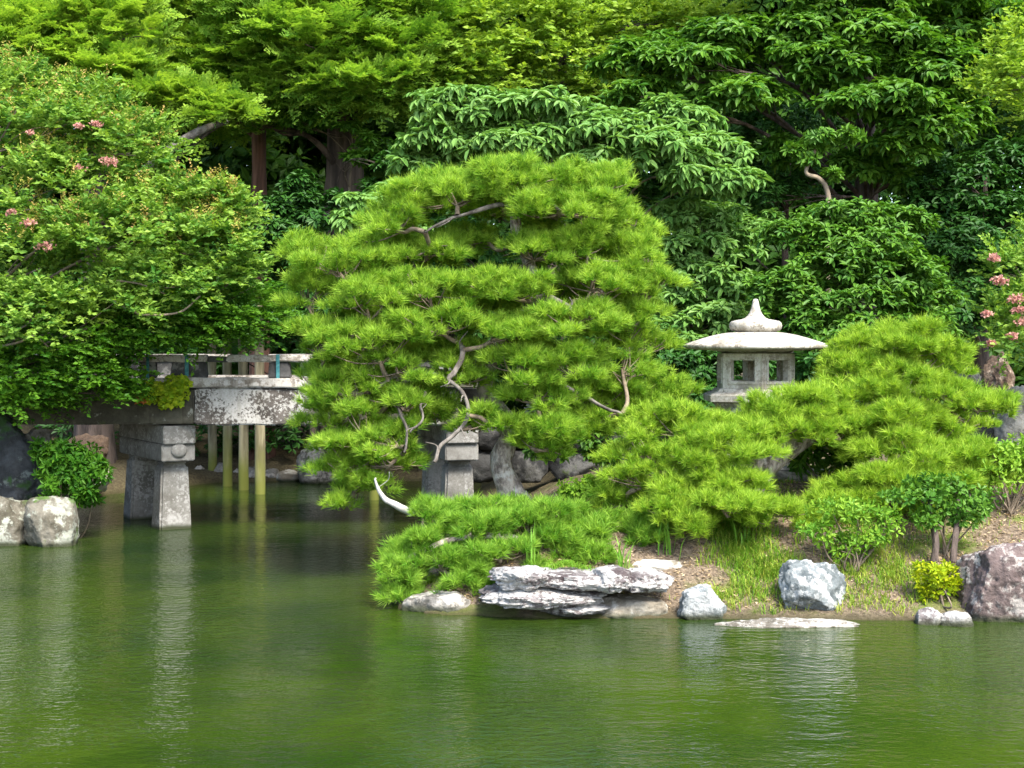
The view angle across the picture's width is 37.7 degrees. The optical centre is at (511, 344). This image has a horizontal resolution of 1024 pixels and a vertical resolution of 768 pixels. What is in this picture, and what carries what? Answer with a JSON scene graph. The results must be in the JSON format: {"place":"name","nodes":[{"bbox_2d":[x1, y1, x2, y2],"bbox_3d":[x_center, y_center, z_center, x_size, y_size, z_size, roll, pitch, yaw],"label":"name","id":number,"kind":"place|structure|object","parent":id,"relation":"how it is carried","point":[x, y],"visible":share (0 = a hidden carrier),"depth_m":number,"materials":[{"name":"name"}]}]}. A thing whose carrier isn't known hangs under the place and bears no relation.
{"place":"outdoors","nodes":[
{"label":"outdoors","id":0,"kind":"place"},
{"bbox_2d":[0,481,1023,767],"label":"pond water","id":1,"kind":"structure","parent":0,"point":[232,627],"depth_m":11.91,"materials":[{"name":"green liquid"}]},
{"bbox_2d":[222,339,231,485],"bbox_3d":[-5.253,1.377,27.661,0.192,4.248,0.186,0,0,0],"label":"wooden pole","id":2,"kind":"object","parent":1,"relation":"in","point":[227,448],"visible":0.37,"depth_m":27.59,"materials":[{"name":"brown wood"}]},
{"bbox_2d":[255,305,265,494],"bbox_3d":[-4.402,1.376,26.173,0.199,4.250,0.196,0,0,0],"label":"wooden pole","id":3,"kind":"object","parent":1,"relation":"in","point":[260,468],"visible":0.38,"depth_m":26.10,"materials":[{"name":"brown wood"}]},
{"bbox_2d":[296,443,341,483],"bbox_3d":[-3.647,2.288,28.338,0.683,1.146,0.768,0,0,40],"label":"shore rock","id":4,"kind":"object","parent":1,"relation":"in","point":[322,477],"visible":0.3,"depth_m":28.10,"materials":[{"name":"grey stone"}]},
{"bbox_2d":[369,488,378,499],"bbox_3d":[-2.320,1.528,25.202,0.177,3.945,0.170,0,0,0],"label":"wooden pole","id":5,"kind":"object","parent":1,"relation":"in","point":[373,495],"visible":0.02,"depth_m":25.13,"materials":[{"name":"yellow wood"}]},
{"bbox_2d":[714,617,859,627],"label":"shore rock","id":6,"kind":"object","parent":1,"relation":"in","point":[784,622],"visible":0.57,"depth_m":13.88,"materials":[{"name":"grey stone"}]},
{"bbox_2d":[940,610,973,626],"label":"shore rock","id":7,"kind":"object","parent":1,"relation":"in","point":[954,618],"visible":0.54,"depth_m":13.87,"materials":[{"name":"grey stone"}]},
{"bbox_2d":[0,126,1023,620],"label":"ground","id":8,"kind":"structure","parent":0,"point":[282,458],"depth_m":15.31,"materials":[{"name":"soil"}]},
{"bbox_2d":[0,496,27,545],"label":"shore rock","id":9,"kind":"object","parent":8,"relation":"on","point":[12,513],"visible":0.47,"depth_m":19.49,"materials":[{"name":"grey stone"}]},
{"bbox_2d":[0,412,43,499],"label":"shore rock","id":10,"kind":"object","parent":8,"relation":"on","point":[18,466],"visible":0.65,"depth_m":20.36,"materials":[{"name":"grey stone"}]},
{"bbox_2d":[25,426,52,496],"bbox_3d":[-6.680,1.698,21.175,0.563,1.108,0.672,0,0,0],"label":"shore rock","id":11,"kind":"object","parent":8,"relation":"on","point":[41,432],"visible":0.17,"depth_m":21.03,"materials":[{"name":"grey stone"}]},
{"bbox_2d":[23,496,79,547],"bbox_3d":[-6.013,2.410,19.591,0.734,0.896,0.730,0,0,0],"label":"shore rock","id":12,"kind":"object","parent":8,"relation":"on","point":[51,521],"visible":0.84,"depth_m":19.33,"materials":[{"name":"grey stone"}]},
{"bbox_2d":[27,435,115,536],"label":"bank shrub","id":13,"kind":"object","parent":8,"relation":"on","point":[80,470],"visible":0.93,"depth_m":19.90,"materials":[{"name":"green plant"}]},
{"bbox_2d":[68,433,108,464],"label":"shore rock","id":14,"kind":"object","parent":8,"relation":"on","point":[101,440],"visible":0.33,"depth_m":24.35,"materials":[{"name":"brown stone"}]},
{"bbox_2d":[65,470,112,492],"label":"shore rock","id":15,"kind":"object","parent":8,"relation":"on","point":[102,488],"visible":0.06,"depth_m":25.48,"materials":[{"name":"grey stone"}]},
{"bbox_2d":[0,0,279,463],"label":"fir tree","id":16,"kind":"object","parent":8,"relation":"on","point":[98,35],"visible":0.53,"depth_m":26.01,"materials":[{"name":"green plant"}]},
{"bbox_2d":[0,37,287,392],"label":"crape myrtle tree","id":17,"kind":"object","parent":8,"relation":"on","point":[107,282],"visible":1,"depth_m":19.93,"materials":[{"name":"green plant"}]},
{"bbox_2d":[0,277,303,429],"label":"maple tree","id":18,"kind":"object","parent":8,"relation":"on","point":[211,324],"visible":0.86,"depth_m":19.95,"materials":[{"name":"green plant"}]},
{"bbox_2d":[121,0,298,459],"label":"fir tree","id":19,"kind":"object","parent":8,"relation":"on","point":[260,142],"visible":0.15,"depth_m":29.96,"materials":[{"name":"plant"}]},
{"bbox_2d":[207,343,216,470],"bbox_3d":[-5.733,1.377,28.678,0.189,4.247,0.183,0,0,0],"label":"wooden pole","id":20,"kind":"object","parent":8,"relation":"on","point":[212,447],"visible":0.27,"depth_m":28.61,"materials":[{"name":"wood"}]},
{"bbox_2d":[214,462,222,471],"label":"stone","id":21,"kind":"object","parent":8,"relation":"on","point":[219,467],"visible":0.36,"depth_m":28.62,"materials":[{"name":"grey stone"}]},
{"bbox_2d":[2,354,479,529],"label":"stone bridge","id":22,"kind":"structure","parent":8,"relation":"on","point":[157,444],"depth_m":21.02,"materials":[{"name":"stone"}]},
{"bbox_2d":[135,373,192,410],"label":"vine","id":23,"kind":"object","parent":22,"relation":"attached to","point":[169,394],"visible":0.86,"depth_m":20.81,"materials":[{"name":"green plant"}]},
{"bbox_2d":[238,339,248,489],"bbox_3d":[-4.819,1.376,26.896,0.191,4.249,0.193,0,0,0],"label":"wooden pole","id":24,"kind":"object","parent":8,"relation":"on","point":[243,470],"visible":0.39,"depth_m":26.82,"materials":[{"name":"brown wood"}]},
{"bbox_2d":[249,467,254,477],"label":"stone","id":25,"kind":"object","parent":8,"relation":"on","point":[251,472],"visible":0.15,"depth_m":28.54,"materials":[{"name":"grey stone"}]},
{"bbox_2d":[16,340,507,460],"bbox_3d":[-5.169,1.128,30.362,10.206,2.711,4.966,0,0,0],"label":"understory shrub","id":26,"kind":"object","parent":8,"relation":"on","point":[268,448],"visible":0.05,"depth_m":29.35,"materials":[{"name":"green plant"}]},
{"bbox_2d":[266,468,278,477],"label":"stone","id":27,"kind":"object","parent":8,"relation":"on","point":[272,473],"visible":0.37,"depth_m":28.64,"materials":[{"name":"grey stone"}]},
{"bbox_2d":[276,469,298,481],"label":"stone","id":28,"kind":"object","parent":8,"relation":"on","point":[288,475],"visible":0.6,"depth_m":28.56,"materials":[{"name":"grey stone"}]},
{"bbox_2d":[192,148,399,432],"bbox_3d":[-3.644,-0.398,27.173,3.388,6.266,3.376,0,0,-39],"label":"understory shrub","id":29,"kind":"object","parent":8,"relation":"on","point":[304,204],"visible":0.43,"depth_m":26.36,"materials":[{"name":"green plant"}]},
{"bbox_2d":[279,108,397,468],"bbox_3d":[-3.297,-0.864,28.164,1.929,7.192,1.643,0,0,-38],"label":"tree","id":30,"kind":"object","parent":8,"relation":"on","point":[370,145],"visible":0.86,"depth_m":28.09,"materials":[{"name":"green plant"}]},
{"bbox_2d":[165,0,517,467],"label":"fir tree","id":31,"kind":"object","parent":8,"relation":"on","point":[346,61],"visible":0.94,"depth_m":27.46,"materials":[{"name":"green plant"}]},
{"bbox_2d":[65,204,645,436],"bbox_3d":[-2.430,0.056,26.737,10.403,5.367,4.341,0,0,8],"label":"understory shrub","id":32,"kind":"object","parent":8,"relation":"on","point":[494,258],"visible":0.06,"depth_m":25.91,"materials":[{"name":"green plant"}]},
{"bbox_2d":[328,176,477,347],"bbox_3d":[-1.338,0.130,25.037,1.726,5.111,8.041,0,0,7],"label":"broadleaf shrub","id":33,"kind":"object","parent":8,"relation":"on","point":[352,203],"visible":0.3,"depth_m":21.32,"materials":[{"name":"green plant"}]},
{"bbox_2d":[401,590,470,612],"bbox_3d":[-0.695,2.610,14.756,0.757,0.397,0.492,0,0,26],"label":"shore rock","id":34,"kind":"object","parent":8,"relation":"on","point":[444,601],"visible":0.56,"depth_m":14.58,"materials":[{"name":"grey stone"}]},
{"bbox_2d":[266,147,709,516],"bbox_3d":[-0.253,-0.150,17.007,5.116,4.315,3.049,0,0,0],"label":"pine tree","id":35,"kind":"object","parent":8,"relation":"on","point":[534,314],"visible":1,"depth_m":16.40,"materials":[{"name":"green plant"}]},
{"bbox_2d":[0,0,1023,419],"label":"wood","id":36,"kind":"object","parent":8,"relation":"on","point":[300,152],"visible":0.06,"depth_m":34.37,"materials":[{"name":"green plant"}]},
{"bbox_2d":[368,489,673,606],"bbox_3d":[0.181,2.054,15.425,3.291,1.167,1.985,0,0,0],"label":"creeping pine","id":37,"kind":"object","parent":8,"relation":"on","point":[467,553],"visible":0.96,"depth_m":15.16,"materials":[{"name":"green plant"}]},
{"bbox_2d":[521,520,540,563],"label":"blade plant","id":38,"kind":"object","parent":8,"relation":"on","point":[534,533],"visible":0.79,"depth_m":14.98,"materials":[{"name":"green plant"}]},
{"bbox_2d":[469,428,670,482],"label":"stone wall","id":39,"kind":"structure","parent":8,"relation":"on","point":[528,470],"depth_m":22.39,"materials":[{"name":"grey stone"}]},
{"bbox_2d":[394,0,754,415],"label":"light leaved tree","id":40,"kind":"object","parent":8,"relation":"on","point":[562,27],"visible":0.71,"depth_m":28.20,"materials":[{"name":"green plant"}]},
{"bbox_2d":[384,83,773,369],"bbox_3d":[1.038,-1.009,23.755,6.149,6.319,2.578,0,0,0],"label":"drooping broadleaf tree","id":41,"kind":"object","parent":8,"relation":"on","point":[695,148],"visible":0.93,"depth_m":23.15,"materials":[{"name":"green plant"}]},
{"bbox_2d":[522,421,638,469],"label":"understory shrub","id":42,"kind":"object","parent":8,"relation":"on","point":[592,443],"visible":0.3,"depth_m":19.53,"materials":[{"name":"green plant"}]},
{"bbox_2d":[555,473,632,509],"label":"boxwood shrub","id":43,"kind":"object","parent":8,"relation":"on","point":[577,488],"visible":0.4,"depth_m":16.32,"materials":[{"name":"green plant"}]},
{"bbox_2d":[614,537,636,568],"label":"blade plant","id":44,"kind":"object","parent":8,"relation":"on","point":[620,560],"visible":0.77,"depth_m":14.99,"materials":[{"name":"green plant"}]},
{"bbox_2d":[601,594,667,618],"bbox_3d":[1.130,2.603,14.508,0.799,0.364,0.557,0,0,0],"label":"shore rock","id":45,"kind":"object","parent":8,"relation":"on","point":[624,606],"visible":0.5,"depth_m":14.31,"materials":[{"name":"grey stone"}]},
{"bbox_2d":[632,559,682,570],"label":"shore rock","id":46,"kind":"object","parent":8,"relation":"on","point":[657,564],"visible":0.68,"depth_m":15.07,"materials":[{"name":"grey stone"}]},
{"bbox_2d":[658,518,684,560],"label":"blade plant","id":47,"kind":"object","parent":8,"relation":"on","point":[668,545],"visible":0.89,"depth_m":15.27,"materials":[{"name":"green plant"}]},
{"bbox_2d":[677,584,726,619],"bbox_3d":[1.815,2.500,14.314,0.491,0.447,0.288,0,0,0],"label":"shore rock","id":48,"kind":"object","parent":8,"relation":"on","point":[700,602],"visible":0.83,"depth_m":14.20,"materials":[{"name":"grey stone"}]},
{"bbox_2d":[587,393,821,539],"bbox_3d":[1.861,1.261,15.953,2.216,1.528,2.640,0,0,-16],"label":"spreading pine","id":49,"kind":"object","parent":8,"relation":"on","point":[722,482],"visible":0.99,"depth_m":15.54,"materials":[{"name":"green plant"}]},
{"bbox_2d":[645,195,804,400],"bbox_3d":[3.205,-0.254,24.006,3.419,4.323,1.832,0,0,-32],"label":"broadleaf shrub","id":50,"kind":"object","parent":8,"relation":"on","point":[687,214],"visible":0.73,"depth_m":23.78,"materials":[{"name":"green plant"}]},
{"bbox_2d":[450,467,1023,607],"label":"leaf litter","id":51,"kind":"object","parent":8,"relation":"on","point":[989,541],"visible":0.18,"depth_m":15.32,"materials":[{"name":"brown plant"}]},
{"bbox_2d":[731,520,751,549],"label":"blade plant","id":52,"kind":"object","parent":8,"relation":"on","point":[744,539],"visible":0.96,"depth_m":15.42,"materials":[{"name":"green plant"}]},
{"bbox_2d":[684,299,834,481],"bbox_3d":[2.920,0.614,17.995,1.710,2.338,1.696,0,0,0],"label":"stone lantern","id":53,"kind":"object","parent":8,"relation":"on","point":[755,341],"visible":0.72,"depth_m":17.63,"materials":[{"name":"stone"}]},
{"bbox_2d":[584,321,955,412],"bbox_3d":[3.768,0.682,21.993,5.652,2.289,1.851,0,0,18],"label":"understory shrub","id":54,"kind":"object","parent":8,"relation":"on","point":[689,359],"visible":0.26,"depth_m":22.20,"materials":[{"name":"green plant"}]},
{"bbox_2d":[583,0,1023,398],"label":"evergreen oak tree","id":55,"kind":"object","parent":8,"relation":"on","point":[863,43],"visible":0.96,"depth_m":25.20,"materials":[{"name":"green plant"}]},
{"bbox_2d":[778,559,846,610],"bbox_3d":[2.913,2.403,14.458,0.680,0.656,0.516,0,0,0],"label":"shore rock","id":56,"kind":"object","parent":8,"relation":"on","point":[804,583],"visible":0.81,"depth_m":14.35,"materials":[{"name":"grey stone"}]},
{"bbox_2d":[613,77,1023,352],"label":"tree","id":57,"kind":"object","parent":8,"relation":"on","point":[754,118],"visible":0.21,"depth_m":29.77,"materials":[{"name":"green plant"}]},
{"bbox_2d":[780,122,867,307],"bbox_3d":[5.029,-1.828,24.179,1.442,3.503,0.845,0,0,0],"label":"crooked tree","id":58,"kind":"object","parent":8,"relation":"on","point":[820,140],"visible":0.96,"depth_m":24.09,"materials":[{"name":"green plant"}]},
{"bbox_2d":[787,441,865,480],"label":"broadleaf plant","id":59,"kind":"object","parent":8,"relation":"on","point":[817,461],"visible":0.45,"depth_m":17.26,"materials":[{"name":"green plant"}]},
{"bbox_2d":[793,493,907,572],"bbox_3d":[3.379,1.891,15.036,1.135,0.805,0.706,0,0,0],"label":"azalea shrub","id":60,"kind":"object","parent":8,"relation":"on","point":[875,535],"visible":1,"depth_m":14.93,"materials":[{"name":"green plant"}]},
{"bbox_2d":[739,195,971,400],"bbox_3d":[5.056,-0.219,22.394,3.454,4.085,2.145,0,0,-23],"label":"camellia shrub","id":61,"kind":"object","parent":8,"relation":"on","point":[857,245],"visible":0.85,"depth_m":22.18,"materials":[{"name":"green plant"}]},
{"bbox_2d":[710,310,1023,528],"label":"cloud pruned pine","id":62,"kind":"object","parent":8,"relation":"on","point":[871,369],"visible":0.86,"depth_m":16.36,"materials":[{"name":"green plant"}]},
{"bbox_2d":[710,135,1023,383],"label":"holly tree","id":63,"kind":"object","parent":8,"relation":"on","point":[967,215],"visible":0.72,"depth_m":25.60,"materials":[{"name":"green plant"}]},
{"bbox_2d":[914,607,942,625],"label":"shore rock","id":64,"kind":"object","parent":8,"relation":"on","point":[929,616],"visible":0.59,"depth_m":13.94,"materials":[{"name":"grey stone"}]},
{"bbox_2d":[910,558,963,608],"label":"yellow shrub","id":65,"kind":"object","parent":8,"relation":"on","point":[943,577],"visible":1,"depth_m":14.37,"materials":[{"name":"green plant"}]},
{"bbox_2d":[876,470,1006,562],"bbox_3d":[4.346,1.726,15.267,1.342,0.912,0.802,0,0,0],"label":"miniature tree","id":66,"kind":"object","parent":8,"relation":"on","point":[937,492],"visible":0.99,"depth_m":15.12,"materials":[{"name":"green plant"}]},
{"bbox_2d":[908,0,1023,106],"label":"tree","id":67,"kind":"object","parent":8,"relation":"on","point":[1005,73],"visible":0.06,"depth_m":28.84,"materials":[{"name":"green plant"}]},
{"bbox_2d":[950,368,981,399],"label":"shore rock","id":68,"kind":"object","parent":8,"relation":"on","point":[977,376],"visible":0.13,"depth_m":20.75,"materials":[{"name":"stone"}]},
{"bbox_2d":[956,411,994,442],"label":"shore rock","id":69,"kind":"object","parent":8,"relation":"on","point":[989,431],"visible":0.06,"depth_m":20.28,"materials":[{"name":"stone"}]},
{"bbox_2d":[953,0,1023,139],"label":"tree","id":70,"kind":"object","parent":8,"relation":"on","point":[986,75],"visible":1,"depth_m":22.96,"materials":[{"name":"green plant"}]},
{"bbox_2d":[955,540,1023,622],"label":"shore rock","id":71,"kind":"object","parent":8,"relation":"on","point":[992,590],"visible":0.67,"depth_m":14.07,"materials":[{"name":"grey stone"}]},
{"bbox_2d":[965,432,1023,515],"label":"azalea shrub","id":72,"kind":"object","parent":8,"relation":"on","point":[1012,454],"visible":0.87,"depth_m":16.11,"materials":[{"name":"green plant"}]},
{"bbox_2d":[966,211,1023,375],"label":"crape myrtle tree","id":73,"kind":"object","parent":8,"relation":"on","point":[1012,332],"visible":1,"depth_m":19.02,"materials":[{"name":"green plant"}]},
{"bbox_2d":[982,351,1015,392],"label":"shore rock","id":74,"kind":"object","parent":8,"relation":"on","point":[991,375],"visible":0.59,"depth_m":21.29,"materials":[{"name":"brown stone"}]},
{"bbox_2d":[993,385,1023,444],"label":"shore rock","id":75,"kind":"object","parent":8,"relation":"on","point":[1013,425],"visible":0.32,"depth_m":20.09,"materials":[{"name":"grey stone"}]},
{"bbox_2d":[478,565,674,617],"bbox_3d":[0.583,2.454,14.537,1.975,0.680,0.979,0,0,0],"label":"layered rock","id":76,"kind":"object","parent":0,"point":[570,592],"visible":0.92,"depth_m":14.21,"materials":[{"name":"grey stone"}]},
{"bbox_2d":[538,559,593,570],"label":"moss tuft","id":77,"kind":"object","parent":76,"relation":"on","point":[567,562],"visible":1,"depth_m":14.57,"materials":[{"name":"green plant"}]},
{"bbox_2d":[422,455,1023,615],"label":"grass","id":78,"kind":"structure","parent":0,"point":[728,535],"depth_m":15.07,"materials":[{"name":"green plant"}]}
]}

